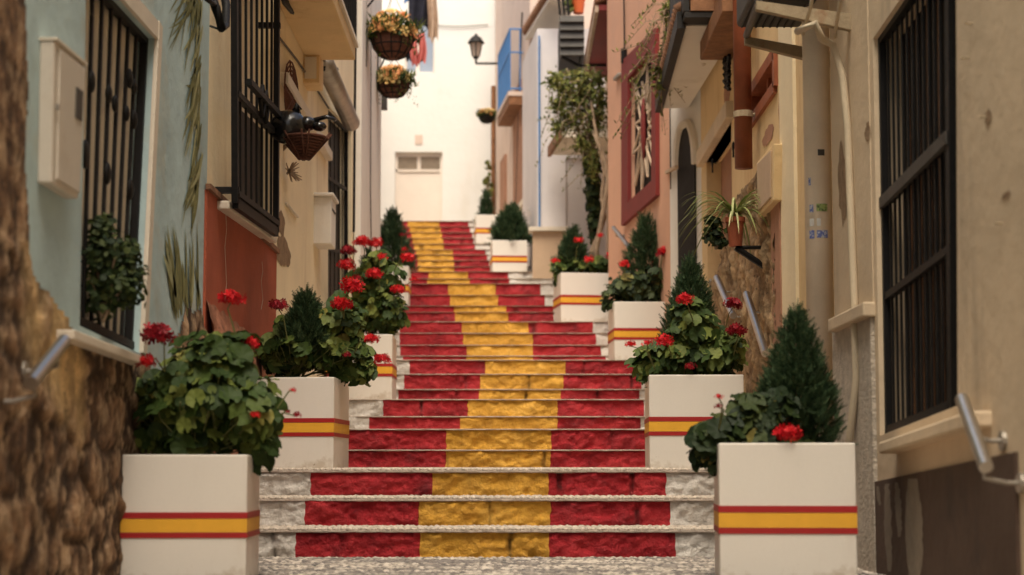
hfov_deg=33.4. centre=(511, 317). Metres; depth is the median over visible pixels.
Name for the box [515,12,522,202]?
wall cable
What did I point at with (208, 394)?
geranium
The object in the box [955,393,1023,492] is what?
handrail
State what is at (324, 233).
meter box
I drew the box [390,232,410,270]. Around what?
geranium
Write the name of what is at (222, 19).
iron bracket
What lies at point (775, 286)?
house
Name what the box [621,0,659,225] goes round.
window
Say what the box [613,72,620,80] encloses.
switch box
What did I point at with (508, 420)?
staircase
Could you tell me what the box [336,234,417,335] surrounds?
geranium
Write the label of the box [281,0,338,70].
cable bundle
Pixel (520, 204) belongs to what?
window
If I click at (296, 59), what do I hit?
wall cable
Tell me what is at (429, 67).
window
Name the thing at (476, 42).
wall lamp
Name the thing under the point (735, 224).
spider plant
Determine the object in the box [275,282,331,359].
conifer
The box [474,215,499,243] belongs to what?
planter
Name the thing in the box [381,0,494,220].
house
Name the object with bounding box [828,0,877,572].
pillar
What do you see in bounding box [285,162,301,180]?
dried flower ornament
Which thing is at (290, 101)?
wicker ornament
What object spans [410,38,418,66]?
garment
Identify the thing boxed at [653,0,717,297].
house
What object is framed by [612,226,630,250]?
handrail
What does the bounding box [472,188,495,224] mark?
conifer
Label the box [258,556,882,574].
pebble paving
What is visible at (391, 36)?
hanging basket
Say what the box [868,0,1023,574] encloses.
house
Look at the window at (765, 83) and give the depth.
10.77 m
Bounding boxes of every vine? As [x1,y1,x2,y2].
[535,64,607,256]
[611,0,686,139]
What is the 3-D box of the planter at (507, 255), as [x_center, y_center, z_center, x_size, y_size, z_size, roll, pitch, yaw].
[-0.045,-0.729,21.374,0.436,0.431,0.436,0,-5,-5]
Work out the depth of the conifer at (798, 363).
6.50 m
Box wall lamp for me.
[468,34,497,64]
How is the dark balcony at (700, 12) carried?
attached to the house at (681, 67)
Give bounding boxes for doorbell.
[284,203,298,217]
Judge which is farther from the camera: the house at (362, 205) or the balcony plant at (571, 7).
the balcony plant at (571, 7)
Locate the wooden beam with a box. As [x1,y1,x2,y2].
[700,0,732,59]
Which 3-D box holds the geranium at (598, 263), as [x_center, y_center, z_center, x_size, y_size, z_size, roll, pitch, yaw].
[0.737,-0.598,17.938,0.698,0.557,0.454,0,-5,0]
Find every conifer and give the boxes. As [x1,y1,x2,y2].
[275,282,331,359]
[356,246,371,267]
[380,205,419,276]
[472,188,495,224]
[485,201,531,245]
[552,223,591,272]
[617,208,658,284]
[656,250,724,372]
[752,298,858,445]
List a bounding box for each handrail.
[3,334,70,403]
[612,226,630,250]
[714,275,739,318]
[743,291,768,356]
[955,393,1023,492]
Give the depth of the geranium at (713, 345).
9.13 m
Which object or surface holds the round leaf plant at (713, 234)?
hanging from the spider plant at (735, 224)
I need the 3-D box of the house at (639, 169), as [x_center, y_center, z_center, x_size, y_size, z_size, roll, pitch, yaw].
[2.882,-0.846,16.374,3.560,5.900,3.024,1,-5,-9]
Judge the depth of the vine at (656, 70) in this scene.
13.84 m
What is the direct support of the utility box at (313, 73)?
attached to the house at (261, 249)
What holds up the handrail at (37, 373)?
attached to the house at (67, 439)
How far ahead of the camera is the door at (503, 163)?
25.67 m
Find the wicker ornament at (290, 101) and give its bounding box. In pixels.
[284,60,298,109]
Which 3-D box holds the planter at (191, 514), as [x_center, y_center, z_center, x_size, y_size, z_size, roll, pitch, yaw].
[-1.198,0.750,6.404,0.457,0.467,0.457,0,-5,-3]
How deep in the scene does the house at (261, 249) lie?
9.61 m
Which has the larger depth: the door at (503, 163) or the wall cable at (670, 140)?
the door at (503, 163)
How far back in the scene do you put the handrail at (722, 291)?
12.04 m
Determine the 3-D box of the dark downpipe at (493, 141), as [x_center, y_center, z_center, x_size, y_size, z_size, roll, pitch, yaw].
[-0.298,-2.506,27.125,0.065,2.400,0.065,-2,-6,22]
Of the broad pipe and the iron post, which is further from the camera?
the iron post
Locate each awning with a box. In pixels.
[323,60,359,130]
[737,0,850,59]
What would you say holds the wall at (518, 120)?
in the house at (510, 52)
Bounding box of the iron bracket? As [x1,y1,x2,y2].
[204,0,229,31]
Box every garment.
[406,52,411,61]
[408,0,427,29]
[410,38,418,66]
[417,33,426,63]
[427,0,437,42]
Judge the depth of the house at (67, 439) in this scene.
5.81 m
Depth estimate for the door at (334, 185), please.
14.70 m
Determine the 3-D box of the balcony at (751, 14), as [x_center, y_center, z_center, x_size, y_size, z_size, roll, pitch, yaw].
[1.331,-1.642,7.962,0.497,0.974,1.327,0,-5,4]
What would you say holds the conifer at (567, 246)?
in the planter at (576, 296)
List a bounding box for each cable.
[280,37,329,108]
[370,59,371,250]
[438,24,487,26]
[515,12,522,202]
[669,108,670,188]
[794,0,858,442]
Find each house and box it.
[0,0,209,574]
[203,0,358,454]
[354,0,381,333]
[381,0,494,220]
[495,0,606,255]
[522,0,607,277]
[582,0,608,272]
[607,0,677,319]
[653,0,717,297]
[696,24,833,392]
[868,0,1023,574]
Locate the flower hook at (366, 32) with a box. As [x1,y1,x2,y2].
[366,0,366,66]
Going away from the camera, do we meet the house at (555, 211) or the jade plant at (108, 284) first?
the jade plant at (108, 284)
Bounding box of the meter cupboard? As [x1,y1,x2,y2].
[757,144,781,216]
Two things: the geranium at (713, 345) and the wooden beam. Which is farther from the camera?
the wooden beam
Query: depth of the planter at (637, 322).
15.01 m
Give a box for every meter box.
[37,37,87,198]
[313,192,338,248]
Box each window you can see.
[57,0,162,364]
[215,0,281,242]
[405,17,434,72]
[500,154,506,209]
[517,124,522,211]
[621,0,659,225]
[752,52,777,127]
[878,0,991,453]
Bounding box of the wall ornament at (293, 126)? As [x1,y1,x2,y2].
[272,102,335,160]
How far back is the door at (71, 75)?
5.28 m
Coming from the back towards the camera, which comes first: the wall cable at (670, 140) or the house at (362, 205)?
the house at (362, 205)
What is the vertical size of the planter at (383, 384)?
0.495 m
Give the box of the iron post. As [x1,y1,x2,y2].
[352,0,356,231]
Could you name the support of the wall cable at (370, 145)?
attached to the house at (362, 205)
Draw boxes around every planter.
[120,455,259,574]
[257,377,349,468]
[326,334,396,398]
[391,266,410,305]
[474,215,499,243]
[490,240,526,271]
[553,273,608,320]
[608,302,664,359]
[644,375,743,468]
[713,443,857,574]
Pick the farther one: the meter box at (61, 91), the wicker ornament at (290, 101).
the wicker ornament at (290, 101)
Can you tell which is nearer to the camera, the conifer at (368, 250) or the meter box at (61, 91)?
the meter box at (61, 91)
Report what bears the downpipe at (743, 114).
attached to the house at (775, 286)
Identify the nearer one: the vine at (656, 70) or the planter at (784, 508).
the planter at (784, 508)
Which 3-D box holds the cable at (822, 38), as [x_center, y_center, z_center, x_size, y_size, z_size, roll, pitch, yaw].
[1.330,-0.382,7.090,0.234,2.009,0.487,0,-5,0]
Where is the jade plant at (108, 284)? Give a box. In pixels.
[80,212,149,323]
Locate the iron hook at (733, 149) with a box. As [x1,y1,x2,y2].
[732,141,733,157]
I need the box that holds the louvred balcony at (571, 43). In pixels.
[558,0,605,72]
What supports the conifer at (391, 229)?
in the planter at (406, 294)
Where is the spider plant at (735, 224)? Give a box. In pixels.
[675,190,768,268]
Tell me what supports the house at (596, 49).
on the ground
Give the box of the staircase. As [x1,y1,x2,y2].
[259,221,714,557]
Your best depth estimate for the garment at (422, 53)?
24.77 m
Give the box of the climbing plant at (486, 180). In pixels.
[481,160,493,196]
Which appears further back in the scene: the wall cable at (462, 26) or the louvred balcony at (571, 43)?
the wall cable at (462, 26)
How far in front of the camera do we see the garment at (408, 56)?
25.08 m
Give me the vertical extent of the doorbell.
0.017 m
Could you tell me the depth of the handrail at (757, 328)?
10.46 m
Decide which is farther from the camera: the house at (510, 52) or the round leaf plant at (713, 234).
the house at (510, 52)
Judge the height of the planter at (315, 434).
0.485 m
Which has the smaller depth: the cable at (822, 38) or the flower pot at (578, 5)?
the cable at (822, 38)
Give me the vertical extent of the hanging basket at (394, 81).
0.686 m
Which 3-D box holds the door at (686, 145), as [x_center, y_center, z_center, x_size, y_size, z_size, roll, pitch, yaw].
[1.494,-0.589,14.578,0.078,2.256,0.406,2,-6,-24]
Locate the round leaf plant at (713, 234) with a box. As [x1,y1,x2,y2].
[702,215,728,249]
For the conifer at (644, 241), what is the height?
0.845 m
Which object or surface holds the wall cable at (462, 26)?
attached to the house at (435, 149)
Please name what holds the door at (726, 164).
in the house at (775, 286)
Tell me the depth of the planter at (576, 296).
17.70 m
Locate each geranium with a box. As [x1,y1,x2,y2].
[133,288,301,475]
[255,276,391,386]
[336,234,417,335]
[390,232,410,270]
[549,232,608,286]
[599,246,665,312]
[624,292,748,387]
[684,386,832,477]
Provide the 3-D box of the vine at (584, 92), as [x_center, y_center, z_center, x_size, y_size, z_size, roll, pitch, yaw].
[0.717,-1.616,18.535,0.915,2.338,0.687,-2,-6,21]
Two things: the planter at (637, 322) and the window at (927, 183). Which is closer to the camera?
the window at (927, 183)
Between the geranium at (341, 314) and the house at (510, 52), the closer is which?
the geranium at (341, 314)
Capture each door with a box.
[56,49,84,192]
[328,110,347,297]
[395,153,441,220]
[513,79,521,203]
[672,119,698,273]
[721,148,731,237]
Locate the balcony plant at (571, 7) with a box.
[564,0,573,12]
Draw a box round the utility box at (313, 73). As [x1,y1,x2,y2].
[303,54,322,90]
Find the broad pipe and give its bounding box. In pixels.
[802,0,833,432]
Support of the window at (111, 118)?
in the house at (67, 439)
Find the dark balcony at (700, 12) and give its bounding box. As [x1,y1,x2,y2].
[670,0,713,24]
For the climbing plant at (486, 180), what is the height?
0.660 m
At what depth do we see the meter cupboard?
10.10 m
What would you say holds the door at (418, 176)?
in the house at (435, 149)
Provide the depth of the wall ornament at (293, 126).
9.40 m
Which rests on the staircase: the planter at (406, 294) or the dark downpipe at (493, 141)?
the planter at (406, 294)
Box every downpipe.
[491,86,494,214]
[733,0,754,169]
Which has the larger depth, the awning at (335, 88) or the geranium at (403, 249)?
the geranium at (403, 249)
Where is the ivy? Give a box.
[582,140,601,244]
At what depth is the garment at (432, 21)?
24.81 m
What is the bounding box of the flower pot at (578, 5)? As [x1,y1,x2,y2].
[572,0,584,14]
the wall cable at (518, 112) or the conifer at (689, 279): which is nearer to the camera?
the conifer at (689, 279)
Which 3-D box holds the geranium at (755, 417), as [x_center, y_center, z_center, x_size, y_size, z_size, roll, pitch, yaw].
[0.946,0.425,6.377,0.593,0.349,0.407,0,-5,0]
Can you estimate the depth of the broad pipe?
8.04 m
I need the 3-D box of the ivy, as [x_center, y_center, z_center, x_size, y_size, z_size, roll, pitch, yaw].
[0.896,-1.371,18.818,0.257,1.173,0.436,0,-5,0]
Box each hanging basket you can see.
[366,0,427,61]
[376,55,418,106]
[475,107,497,124]
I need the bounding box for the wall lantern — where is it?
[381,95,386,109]
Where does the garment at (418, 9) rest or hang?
hanging from the laundry line
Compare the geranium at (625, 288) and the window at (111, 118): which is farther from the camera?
the geranium at (625, 288)
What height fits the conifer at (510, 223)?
0.705 m
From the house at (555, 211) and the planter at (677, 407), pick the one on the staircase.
the planter at (677, 407)
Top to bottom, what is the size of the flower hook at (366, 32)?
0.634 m
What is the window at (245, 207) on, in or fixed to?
in the house at (261, 249)

